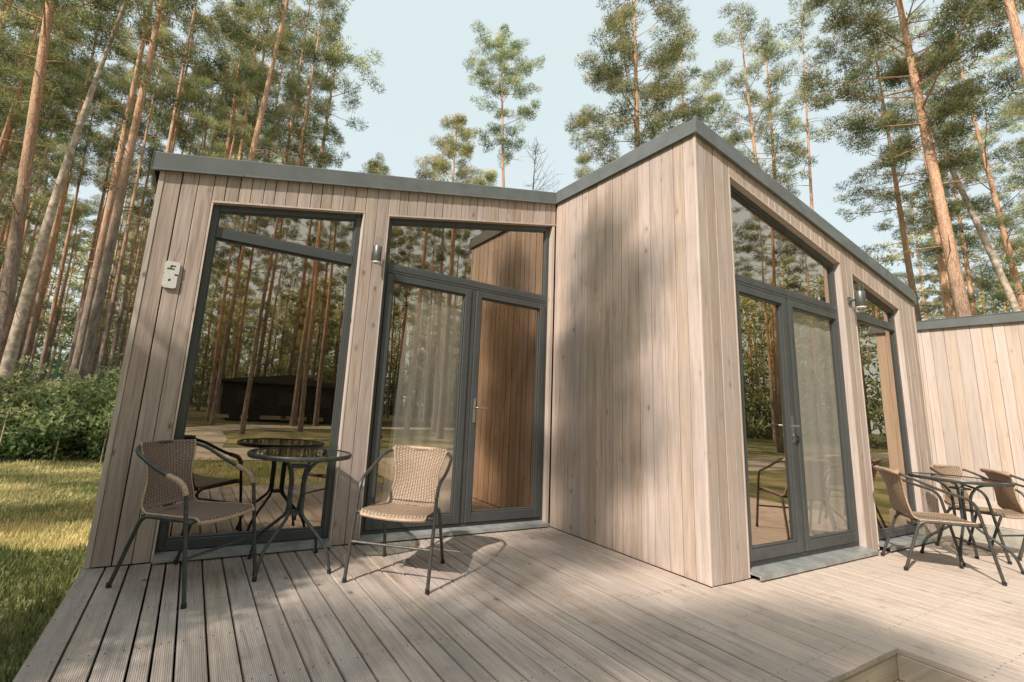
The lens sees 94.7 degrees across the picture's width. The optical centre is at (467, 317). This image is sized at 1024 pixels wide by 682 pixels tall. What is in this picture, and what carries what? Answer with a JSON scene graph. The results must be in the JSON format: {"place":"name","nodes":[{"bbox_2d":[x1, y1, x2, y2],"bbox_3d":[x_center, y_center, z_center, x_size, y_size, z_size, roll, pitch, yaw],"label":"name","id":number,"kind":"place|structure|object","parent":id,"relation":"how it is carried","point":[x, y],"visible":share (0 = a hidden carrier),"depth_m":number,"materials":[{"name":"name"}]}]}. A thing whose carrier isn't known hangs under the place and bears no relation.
{"place":"outdoors","nodes":[
{"label":"outdoors","id":0,"kind":"place"},
{"bbox_2d":[0,405,882,681],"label":"ground","id":1,"kind":"structure","parent":0,"point":[11,651],"depth_m":4.47,"materials":[{"name":"plant"}]},
{"bbox_2d":[0,389,49,458],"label":"leafy shrub","id":2,"kind":"object","parent":1,"relation":"on","point":[11,410],"visible":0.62,"depth_m":8.72,"materials":[{"name":"green plant"}]},
{"bbox_2d":[0,33,50,229],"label":"pine tree","id":3,"kind":"object","parent":1,"relation":"on","point":[7,166],"visible":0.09,"depth_m":21.17,"materials":[{"name":"green plant"}]},
{"bbox_2d":[2,138,57,289],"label":"pine tree","id":4,"kind":"object","parent":1,"relation":"on","point":[42,193],"visible":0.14,"depth_m":25.14,"materials":[{"name":"green plant"}]},
{"bbox_2d":[8,355,53,395],"bbox_3d":[-10.404,1.605,10.578,1.951,2.512,1.976,1,-11,10],"label":"leafy shrub","id":5,"kind":"object","parent":1,"relation":"on","point":[21,373],"visible":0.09,"depth_m":10.77,"materials":[{"name":"green plant"}]},
{"bbox_2d":[0,80,63,286],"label":"pine tree","id":6,"kind":"object","parent":1,"relation":"on","point":[11,190],"visible":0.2,"depth_m":18.51,"materials":[{"name":"green plant"}]},
{"bbox_2d":[0,1,80,275],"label":"pine tree","id":7,"kind":"object","parent":1,"relation":"on","point":[35,60],"visible":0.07,"depth_m":18.85,"materials":[{"name":"green plant"}]},
{"bbox_2d":[0,0,88,160],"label":"pine tree","id":8,"kind":"object","parent":1,"relation":"on","point":[1,152],"visible":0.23,"depth_m":17.46,"materials":[{"name":"green plant"}]},
{"bbox_2d":[11,128,79,325],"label":"pine tree","id":9,"kind":"object","parent":1,"relation":"on","point":[22,278],"visible":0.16,"depth_m":30.13,"materials":[{"name":"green plant"}]},
{"bbox_2d":[0,0,92,267],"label":"pine tree","id":10,"kind":"object","parent":1,"relation":"on","point":[24,79],"visible":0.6,"depth_m":14.85,"materials":[{"name":"green plant"}]},
{"bbox_2d":[0,382,93,462],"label":"leafy shrub","id":11,"kind":"object","parent":1,"relation":"on","point":[37,439],"visible":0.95,"depth_m":8.62,"materials":[{"name":"green plant"}]},
{"bbox_2d":[0,0,97,229],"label":"pine tree","id":12,"kind":"object","parent":1,"relation":"on","point":[29,36],"visible":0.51,"depth_m":16.28,"materials":[{"name":"green plant"}]},
{"bbox_2d":[0,53,99,308],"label":"pine tree","id":13,"kind":"object","parent":1,"relation":"on","point":[44,159],"visible":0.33,"depth_m":17.47,"materials":[{"name":"green plant"}]},
{"bbox_2d":[0,455,104,681],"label":"grass","id":14,"kind":"structure","parent":1,"relation":"on","point":[15,542],"depth_m":4.26,"materials":[{"name":"plant"}]},
{"bbox_2d":[25,208,85,382],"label":"pine tree","id":15,"kind":"object","parent":1,"relation":"on","point":[39,334],"visible":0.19,"depth_m":36.80,"materials":[{"name":"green plant"}]},
{"bbox_2d":[0,362,114,454],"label":"leafy shrub","id":16,"kind":"object","parent":1,"relation":"on","point":[41,391],"visible":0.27,"depth_m":9.57,"materials":[{"name":"green plant"}]},
{"bbox_2d":[34,205,91,376],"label":"pine tree","id":17,"kind":"object","parent":1,"relation":"on","point":[82,235],"visible":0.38,"depth_m":35.52,"materials":[{"name":"green plant"}]},
{"bbox_2d":[10,55,119,386],"bbox_3d":[-16.129,-3.640,18.491,2.516,15.110,2.422,-7,-15,44],"label":"pine tree","id":18,"kind":"object","parent":1,"relation":"on","point":[66,103],"visible":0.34,"depth_m":18.76,"materials":[{"name":"green plant"}]},
{"bbox_2d":[0,0,131,252],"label":"pine tree","id":19,"kind":"object","parent":1,"relation":"on","point":[6,144],"visible":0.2,"depth_m":17.69,"materials":[{"name":"green plant"}]},
{"bbox_2d":[0,0,134,364],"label":"pine tree","id":20,"kind":"object","parent":1,"relation":"on","point":[10,279],"visible":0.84,"depth_m":10.86,"materials":[{"name":"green plant"}]},
{"bbox_2d":[15,357,120,394],"bbox_3d":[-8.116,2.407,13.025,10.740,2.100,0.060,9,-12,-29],"label":"leafy shrub","id":21,"kind":"object","parent":1,"relation":"on","point":[58,364],"visible":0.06,"depth_m":11.87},
{"bbox_2d":[43,198,95,378],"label":"pine tree","id":22,"kind":"object","parent":1,"relation":"on","point":[67,291],"visible":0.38,"depth_m":34.24,"materials":[{"name":"green plant"}]},
{"bbox_2d":[13,201,126,383],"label":"pine tree","id":23,"kind":"object","parent":1,"relation":"on","point":[58,314],"visible":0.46,"depth_m":25.13,"materials":[{"name":"green plant"}]},
{"bbox_2d":[24,72,116,379],"bbox_3d":[-17.291,-3.541,19.683,2.742,15.232,2.302,10,-13,-31],"label":"pine tree","id":24,"kind":"object","parent":1,"relation":"on","point":[62,210],"visible":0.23,"depth_m":20.04,"materials":[{"name":"green plant"}]},
{"bbox_2d":[21,371,119,457],"bbox_3d":[-7.800,2.014,9.709,2.229,1.813,1.889,2,-11,7],"label":"leafy shrub","id":25,"kind":"object","parent":1,"relation":"on","point":[98,396],"visible":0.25,"depth_m":9.32,"materials":[{"name":"green plant"}]},
{"bbox_2d":[35,91,119,382],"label":"pine tree","id":26,"kind":"object","parent":1,"relation":"on","point":[51,320],"visible":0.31,"depth_m":20.35,"materials":[{"name":"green plant"}]},
{"bbox_2d":[16,0,140,380],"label":"pine tree","id":27,"kind":"object","parent":1,"relation":"on","point":[28,341],"visible":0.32,"depth_m":16.71,"materials":[{"name":"green plant"}]},
{"bbox_2d":[71,396,114,461],"bbox_3d":[-7.076,2.111,9.303,1.806,1.676,1.524,4,-11,-6],"label":"leafy shrub","id":28,"kind":"object","parent":1,"relation":"on","point":[99,427],"visible":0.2,"depth_m":8.93,"materials":[{"name":"green plant"}]},
{"bbox_2d":[62,351,123,409],"bbox_3d":[-8.799,2.033,11.577,2.349,2.389,2.043,9,-12,-29],"label":"leafy shrub","id":29,"kind":"object","parent":1,"relation":"on","point":[112,374],"visible":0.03,"depth_m":11.26,"materials":[{"name":"green plant"}]},
{"bbox_2d":[53,70,143,340],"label":"pine tree","id":30,"kind":"object","parent":1,"relation":"on","point":[107,171],"visible":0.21,"depth_m":21.66,"materials":[{"name":"green plant"}]},
{"bbox_2d":[68,125,134,331],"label":"pine tree","id":31,"kind":"object","parent":1,"relation":"on","point":[95,184],"visible":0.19,"depth_m":30.22,"materials":[{"name":"green plant"}]},
{"bbox_2d":[0,0,209,400],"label":"pine tree","id":32,"kind":"object","parent":1,"relation":"on","point":[10,354],"visible":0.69,"depth_m":10.70,"materials":[{"name":"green plant"}]},
{"bbox_2d":[66,203,152,371],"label":"pine tree","id":33,"kind":"object","parent":1,"relation":"on","point":[122,334],"visible":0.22,"depth_m":23.99,"materials":[{"name":"green plant"}]},
{"bbox_2d":[57,13,174,404],"bbox_3d":[-15.523,-5.267,20.448,2.865,19.106,2.778,11,-14,-37],"label":"pine tree","id":34,"kind":"object","parent":1,"relation":"on","point":[72,349],"visible":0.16,"depth_m":19.83,"materials":[{"name":"green plant"}]},
{"bbox_2d":[85,158,152,402],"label":"pine tree","id":35,"kind":"object","parent":1,"relation":"on","point":[103,320],"visible":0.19,"depth_m":28.60,"materials":[{"name":"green plant"}]},
{"bbox_2d":[73,93,170,329],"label":"pine tree","id":36,"kind":"object","parent":1,"relation":"on","point":[108,149],"visible":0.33,"depth_m":20.07,"materials":[{"name":"green plant"}]},
{"bbox_2d":[65,0,186,401],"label":"pine tree","id":37,"kind":"object","parent":1,"relation":"on","point":[76,359],"visible":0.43,"depth_m":13.28,"materials":[{"name":"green plant"}]},
{"bbox_2d":[114,166,154,348],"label":"pine tree","id":38,"kind":"object","parent":1,"relation":"on","point":[145,234],"visible":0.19,"depth_m":28.75,"materials":[{"name":"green plant"}]},
{"bbox_2d":[62,0,207,381],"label":"pine tree","id":39,"kind":"object","parent":1,"relation":"on","point":[114,84],"visible":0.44,"depth_m":18.12,"materials":[{"name":"green plant"}]},
{"bbox_2d":[91,18,201,394],"bbox_3d":[-12.107,-3.889,16.733,2.711,15.395,2.312,2,-11,5],"label":"pine tree","id":40,"kind":"object","parent":1,"relation":"on","point":[102,353],"visible":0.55,"depth_m":17.05,"materials":[{"name":"green plant"}]},
{"bbox_2d":[107,66,187,375],"bbox_3d":[-15.359,-4.140,21.583,2.548,17.340,2.431,-4,-13,35],"label":"pine tree","id":41,"kind":"object","parent":1,"relation":"on","point":[118,324],"visible":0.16,"depth_m":21.17,"materials":[{"name":"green plant"}]},
{"bbox_2d":[60,0,243,451],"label":"pine tree","id":42,"kind":"object","parent":1,"relation":"on","point":[89,346],"visible":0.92,"depth_m":11.63,"materials":[{"name":"green plant"}]},
{"bbox_2d":[110,0,238,368],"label":"pine tree","id":43,"kind":"object","parent":1,"relation":"on","point":[166,78],"visible":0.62,"depth_m":17.59,"materials":[{"name":"green plant"}]},
{"bbox_2d":[124,77,230,311],"bbox_3d":[-15.002,-4.066,23.205,4.233,17.840,4.882,-2,-12,28],"label":"pine tree","id":44,"kind":"object","parent":1,"relation":"on","point":[152,184],"visible":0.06,"depth_m":23.23,"materials":[{"name":"green plant"}]},
{"bbox_2d":[129,101,230,306],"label":"pine tree","id":45,"kind":"object","parent":1,"relation":"on","point":[185,145],"visible":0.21,"depth_m":21.16,"materials":[{"name":"green plant"}]},
{"bbox_2d":[125,0,237,303],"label":"pine tree","id":46,"kind":"object","parent":1,"relation":"on","point":[178,117],"visible":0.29,"depth_m":18.59,"materials":[{"name":"green plant"}]},
{"bbox_2d":[167,57,243,156],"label":"pine tree","id":47,"kind":"object","parent":1,"relation":"on","point":[203,130],"visible":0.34,"depth_m":19.23,"materials":[{"name":"green plant"}]},
{"bbox_2d":[198,0,261,156],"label":"pine tree","id":48,"kind":"object","parent":1,"relation":"on","point":[253,44],"visible":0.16,"depth_m":20.73,"materials":[{"name":"green plant"}]},
{"bbox_2d":[208,26,263,154],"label":"pine tree","id":49,"kind":"object","parent":1,"relation":"on","point":[229,84],"visible":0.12,"depth_m":22.80,"materials":[{"name":"green plant"}]},
{"bbox_2d":[180,0,295,158],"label":"pine tree","id":50,"kind":"object","parent":1,"relation":"on","point":[239,52],"visible":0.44,"depth_m":18.02,"materials":[{"name":"green plant"}]},
{"bbox_2d":[198,55,283,160],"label":"pine tree","id":51,"kind":"object","parent":1,"relation":"on","point":[226,109],"visible":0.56,"depth_m":18.15,"materials":[{"name":"green plant"}]},
{"bbox_2d":[210,20,272,158],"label":"pine tree","id":52,"kind":"object","parent":1,"relation":"on","point":[220,141],"visible":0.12,"depth_m":23.27,"materials":[{"name":"green plant"}]},
{"bbox_2d":[217,0,306,159],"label":"pine tree","id":53,"kind":"object","parent":1,"relation":"on","point":[241,3],"visible":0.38,"depth_m":18.55,"materials":[{"name":"green plant"}]},
{"bbox_2d":[229,0,302,159],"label":"pine tree","id":54,"kind":"object","parent":1,"relation":"on","point":[288,37],"visible":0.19,"depth_m":19.76,"materials":[{"name":"green plant"}]},
{"bbox_2d":[243,18,310,157],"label":"pine tree","id":55,"kind":"object","parent":1,"relation":"on","point":[273,28],"visible":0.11,"depth_m":21.50,"materials":[{"name":"green plant"}]},
{"bbox_2d":[226,0,341,168],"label":"pine tree","id":56,"kind":"object","parent":1,"relation":"on","point":[315,119],"visible":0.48,"depth_m":17.98,"materials":[{"name":"green plant"}]},
{"bbox_2d":[228,0,354,163],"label":"pine tree","id":57,"kind":"object","parent":1,"relation":"on","point":[279,41],"visible":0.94,"depth_m":14.98,"materials":[{"name":"green plant"}]},
{"bbox_2d":[244,0,350,168],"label":"pine tree","id":58,"kind":"object","parent":1,"relation":"on","point":[330,82],"visible":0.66,"depth_m":17.37,"materials":[{"name":"green plant"}]},
{"bbox_2d":[275,28,352,164],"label":"pine tree","id":59,"kind":"object","parent":1,"relation":"on","point":[342,80],"visible":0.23,"depth_m":21.16,"materials":[{"name":"green plant"}]},
{"bbox_2d":[288,35,386,167],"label":"pine tree","id":60,"kind":"object","parent":1,"relation":"on","point":[336,49],"visible":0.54,"depth_m":20.87,"materials":[{"name":"green plant"}]},
{"bbox_2d":[356,153,392,175],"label":"pine tree","id":61,"kind":"object","parent":1,"relation":"on","point":[373,167],"visible":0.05,"depth_m":23.10,"materials":[{"name":"green plant"}]},
{"bbox_2d":[413,113,486,184],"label":"pine tree","id":62,"kind":"object","parent":1,"relation":"on","point":[442,166],"visible":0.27,"depth_m":23.66,"materials":[{"name":"green plant"}]},
{"bbox_2d":[476,169,498,185],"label":"pine tree","id":63,"kind":"object","parent":1,"relation":"on","point":[489,175],"visible":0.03,"depth_m":25.82,"materials":[{"name":"green plant"}]},
{"bbox_2d":[461,20,545,186],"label":"pine tree","id":64,"kind":"object","parent":1,"relation":"on","point":[512,77],"visible":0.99,"depth_m":22.33,"materials":[{"name":"green plant"}]},
{"bbox_2d":[83,115,942,589],"bbox_3d":[0.544,0.638,6.213,8.117,3.832,6.070,9,-12,-29],"label":"holiday cabin","id":65,"kind":"object","parent":1,"relation":"on","point":[627,383],"visible":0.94,"depth_m":4.32,"materials":[{"name":"brown wood"}]},
{"bbox_2d":[161,261,180,288],"bbox_3d":[-2.134,-0.309,3.377,0.093,0.195,0.014,9,-12,-29],"label":"house number","id":66,"kind":"object","parent":65,"relation":"attached to","point":[167,275],"visible":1,"depth_m":3.37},
{"bbox_2d":[151,205,361,563],"bbox_3d":[-1.521,0.340,3.674,1.170,2.768,0.157,9,-12,-29],"label":"window","id":67,"kind":"structure","parent":65,"relation":"in","point":[296,538],"depth_m":3.64,"materials":[{"name":"grey metal"}]},
{"bbox_2d":[364,273,471,530],"bbox_3d":[-0.421,0.737,4.310,0.891,2.205,0.066,9,-12,-29],"label":"door","id":68,"kind":"structure","parent":65,"relation":"in","point":[451,517],"depth_m":4.30,"materials":[{"name":"grey metal"}]},
{"bbox_2d":[381,287,462,511],"bbox_3d":[-0.390,0.753,4.370,0.720,2.210,0.013,9,-12,-29],"label":"curtain","id":69,"kind":"object","parent":65,"relation":"hanging from","point":[424,414],"visible":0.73,"depth_m":4.41,"materials":[{"name":"fabric"}]},
{"bbox_2d":[464,291,544,522],"bbox_3d":[0.408,0.867,4.739,0.874,2.205,0.130,9,-12,-29],"label":"door","id":70,"kind":"structure","parent":65,"relation":"in","point":[470,515],"depth_m":4.73,"materials":[{"name":"grey metal"}]},
{"bbox_2d":[735,283,802,561],"bbox_3d":[2.532,0.834,3.958,0.802,2.195,0.131,9,-12,-29],"label":"door","id":71,"kind":"structure","parent":65,"relation":"in","point":[771,475],"depth_m":3.99,"materials":[{"name":"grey glass"}]},
{"bbox_2d":[793,311,847,535],"bbox_3d":[3.318,0.979,4.467,0.920,2.200,0.011,9,-12,-29],"label":"curtain","id":72,"kind":"object","parent":65,"relation":"hanging from","point":[826,502],"visible":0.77,"depth_m":4.48,"materials":[{"name":"fabric"}]},
{"bbox_2d":[787,299,858,550],"bbox_3d":[3.329,0.973,4.442,0.962,2.195,0.066,9,-12,-29],"label":"door","id":73,"kind":"structure","parent":65,"relation":"in","point":[820,541],"depth_m":4.47,"materials":[{"name":"grey metal"}]},
{"bbox_2d":[847,283,866,308],"bbox_3d":[4.041,-0.221,4.883,0.090,0.254,0.143,9,-12,-29],"label":"wall lamp","id":74,"kind":"object","parent":65,"relation":"attached to","point":[860,299],"visible":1,"depth_m":4.83,"materials":[{"name":"metal"}]},
{"bbox_2d":[853,280,937,550],"bbox_3d":[4.553,0.957,5.083,1.178,2.758,0.202,9,-12,-29],"label":"window","id":75,"kind":"structure","parent":65,"relation":"in","point":[881,373],"depth_m":5.18,"materials":[{"name":"clear glass"}]},
{"bbox_2d":[12,527,1023,681],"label":"wooden deck","id":76,"kind":"structure","parent":1,"relation":"on","point":[544,604],"depth_m":2.60,"materials":[{"name":"brown wood"}]},
{"bbox_2d":[105,439,256,608],"bbox_3d":[-1.706,1.192,2.902,0.642,0.809,0.580,0,-11,16],"label":"wicker armchair","id":77,"kind":"object","parent":76,"relation":"on","point":[169,469],"visible":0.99,"depth_m":2.93,"materials":[{"name":"wicker"}]},
{"bbox_2d":[247,447,351,581],"bbox_3d":[-1.207,1.322,3.274,0.703,0.751,0.703,9,-12,-27],"label":"glass table","id":78,"kind":"object","parent":76,"relation":"on","point":[289,455],"visible":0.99,"depth_m":3.24,"materials":[{"name":"metal"}]},
{"bbox_2d":[342,445,452,594],"bbox_3d":[-0.436,1.338,3.287,0.573,0.812,0.642,1,-11,11],"label":"wicker armchair","id":79,"kind":"object","parent":76,"relation":"on","point":[417,471],"visible":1,"depth_m":3.46,"materials":[{"name":"wicker weave"},{"name":"dark grey painted metal"},{"name":"rubber"}]},
{"bbox_2d":[873,465,1006,585],"bbox_3d":[4.032,1.752,4.108,0.642,0.812,0.573,-1,-12,22],"label":"wicker armchair","id":80,"kind":"object","parent":76,"relation":"on","point":[894,481],"visible":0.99,"depth_m":4.09,"materials":[{"name":"wicker weave"},{"name":"painted steel"},{"name":"rubber"}]},
{"bbox_2d":[908,472,1023,574],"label":"glass table","id":81,"kind":"object","parent":76,"relation":"on","point":[963,480],"visible":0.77,"depth_m":4.31,"materials":[{"name":"metal"}]},
{"bbox_2d":[929,464,1023,564],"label":"wicker armchair","id":82,"kind":"object","parent":76,"relation":"on","point":[957,470],"visible":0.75,"depth_m":4.85,"materials":[{"name":"wicker weave"},{"name":"painted steel"},{"name":"rubber"}]},
{"bbox_2d":[980,468,1023,560],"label":"wicker armchair","id":83,"kind":"object","parent":76,"relation":"on","point":[1006,498],"visible":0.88,"depth_m":4.70,"materials":[{"name":"wicker"}]},
{"bbox_2d":[522,138,560,191],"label":"bare tree","id":84,"kind":"object","parent":1,"relation":"on","point":[535,150],"visible":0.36,"depth_m":25.67,"materials":[{"name":"grey plant"}]},
{"bbox_2d":[573,150,592,180],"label":"pine tree","id":85,"kind":"object","parent":1,"relation":"on","point":[578,174],"visible":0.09,"depth_m":30.00,"materials":[{"name":"green plant"}]},
{"bbox_2d":[564,0,721,173],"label":"pine tree","id":86,"kind":"object","parent":1,"relation":"on","point":[614,72],"visible":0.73,"depth_m":15.81,"materials":[{"name":"green plant"}]},
{"bbox_2d":[624,28,731,145],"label":"pine tree","id":87,"kind":"object","parent":1,"relation":"on","point":[707,86],"visible":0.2,"depth_m":18.29,"materials":[{"name":"green plant"}]},
{"bbox_2d":[694,0,817,189],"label":"pine tree","id":88,"kind":"object","parent":1,"relation":"on","point":[736,135],"visible":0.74,"depth_m":18.76,"materials":[{"name":"green plant"}]},
{"bbox_2d":[719,28,833,197],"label":"pine tree","id":89,"kind":"object","parent":1,"relation":"on","point":[771,141],"visible":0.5,"depth_m":20.27,"materials":[{"name":"green plant"}]},
{"bbox_2d":[768,0,848,209],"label":"pine tree","id":90,"kind":"object","parent":1,"relation":"on","point":[802,18],"visible":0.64,"depth_m":20.24,"materials":[{"name":"green plant"}]},
{"bbox_2d":[764,0,1023,316],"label":"pine tree","id":91,"kind":"object","parent":1,"relation":"on","point":[954,97],"visible":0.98,"depth_m":13.21,"materials":[{"name":"green plant"}]},
{"bbox_2d":[820,17,975,320],"bbox_3d":[14.976,-3.026,16.160,4.746,16.546,4.018,13,-14,-41],"label":"pine tree","id":92,"kind":"object","parent":1,"relation":"on","point":[897,194],"visible":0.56,"depth_m":16.63,"materials":[{"name":"green plant"}]},
{"bbox_2d":[831,0,1021,311],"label":"pine tree","id":93,"kind":"object","parent":1,"relation":"on","point":[1004,282],"visible":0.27,"depth_m":14.67,"materials":[{"name":"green plant"}]},
{"bbox_2d":[888,189,985,319],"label":"pine tree","id":94,"kind":"object","parent":1,"relation":"on","point":[903,275],"visible":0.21,"depth_m":34.78,"materials":[{"name":"green plant"}]},
{"bbox_2d":[862,3,1014,317],"bbox_3d":[19.558,-4.115,19.403,4.475,20.412,5.197,-1,-12,21],"label":"pine tree","id":95,"kind":"object","parent":1,"relation":"on","point":[945,295],"visible":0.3,"depth_m":19.76,"materials":[{"name":"green plant"}]},
{"bbox_2d":[872,99,1023,318],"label":"pine tree","id":96,"kind":"object","parent":1,"relation":"on","point":[968,276],"visible":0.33,"depth_m":21.66,"materials":[{"name":"green plant"}]},
{"bbox_2d":[902,213,1006,319],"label":"pine tree","id":97,"kind":"object","parent":1,"relation":"on","point":[933,279],"visible":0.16,"depth_m":25.02,"materials":[{"name":"green plant"}]},
{"bbox_2d":[903,32,1023,310],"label":"pine tree","id":98,"kind":"object","parent":1,"relation":"on","point":[1001,223],"visible":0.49,"depth_m":15.59,"materials":[{"name":"green plant"}]},
{"bbox_2d":[916,311,1023,548],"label":"neighbour cabin","id":99,"kind":"object","parent":1,"relation":"on","point":[973,372],"visible":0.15,"depth_m":6.42,"materials":[{"name":"brown wood"}]},
{"bbox_2d":[941,0,1023,196],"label":"pine tree","id":100,"kind":"object","parent":1,"relation":"on","point":[1015,26],"visible":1,"depth_m":10.40,"materials":[{"name":"green plant"}]},
{"bbox_2d":[986,0,1023,153],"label":"pine tree","id":101,"kind":"object","parent":1,"relation":"on","point":[1013,102],"visible":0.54,"depth_m":15.37,"materials":[{"name":"green plant"}]},
{"bbox_2d":[988,99,1023,280],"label":"pine tree","id":102,"kind":"object","parent":1,"relation":"on","point":[1014,125],"visible":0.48,"depth_m":27.49,"materials":[{"name":"green plant"}]},
{"bbox_2d":[989,200,1023,312],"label":"pine tree","id":103,"kind":"object","parent":1,"relation":"on","point":[1019,237],"visible":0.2,"depth_m":23.79,"materials":[{"name":"green plant"}]},
{"bbox_2d":[0,195,1023,393],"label":"forest","id":104,"kind":"object","parent":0,"point":[70,333],"depth_m":44.02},
{"bbox_2d":[0,0,1023,382],"label":"sky","id":105,"kind":"structure","parent":0,"point":[423,44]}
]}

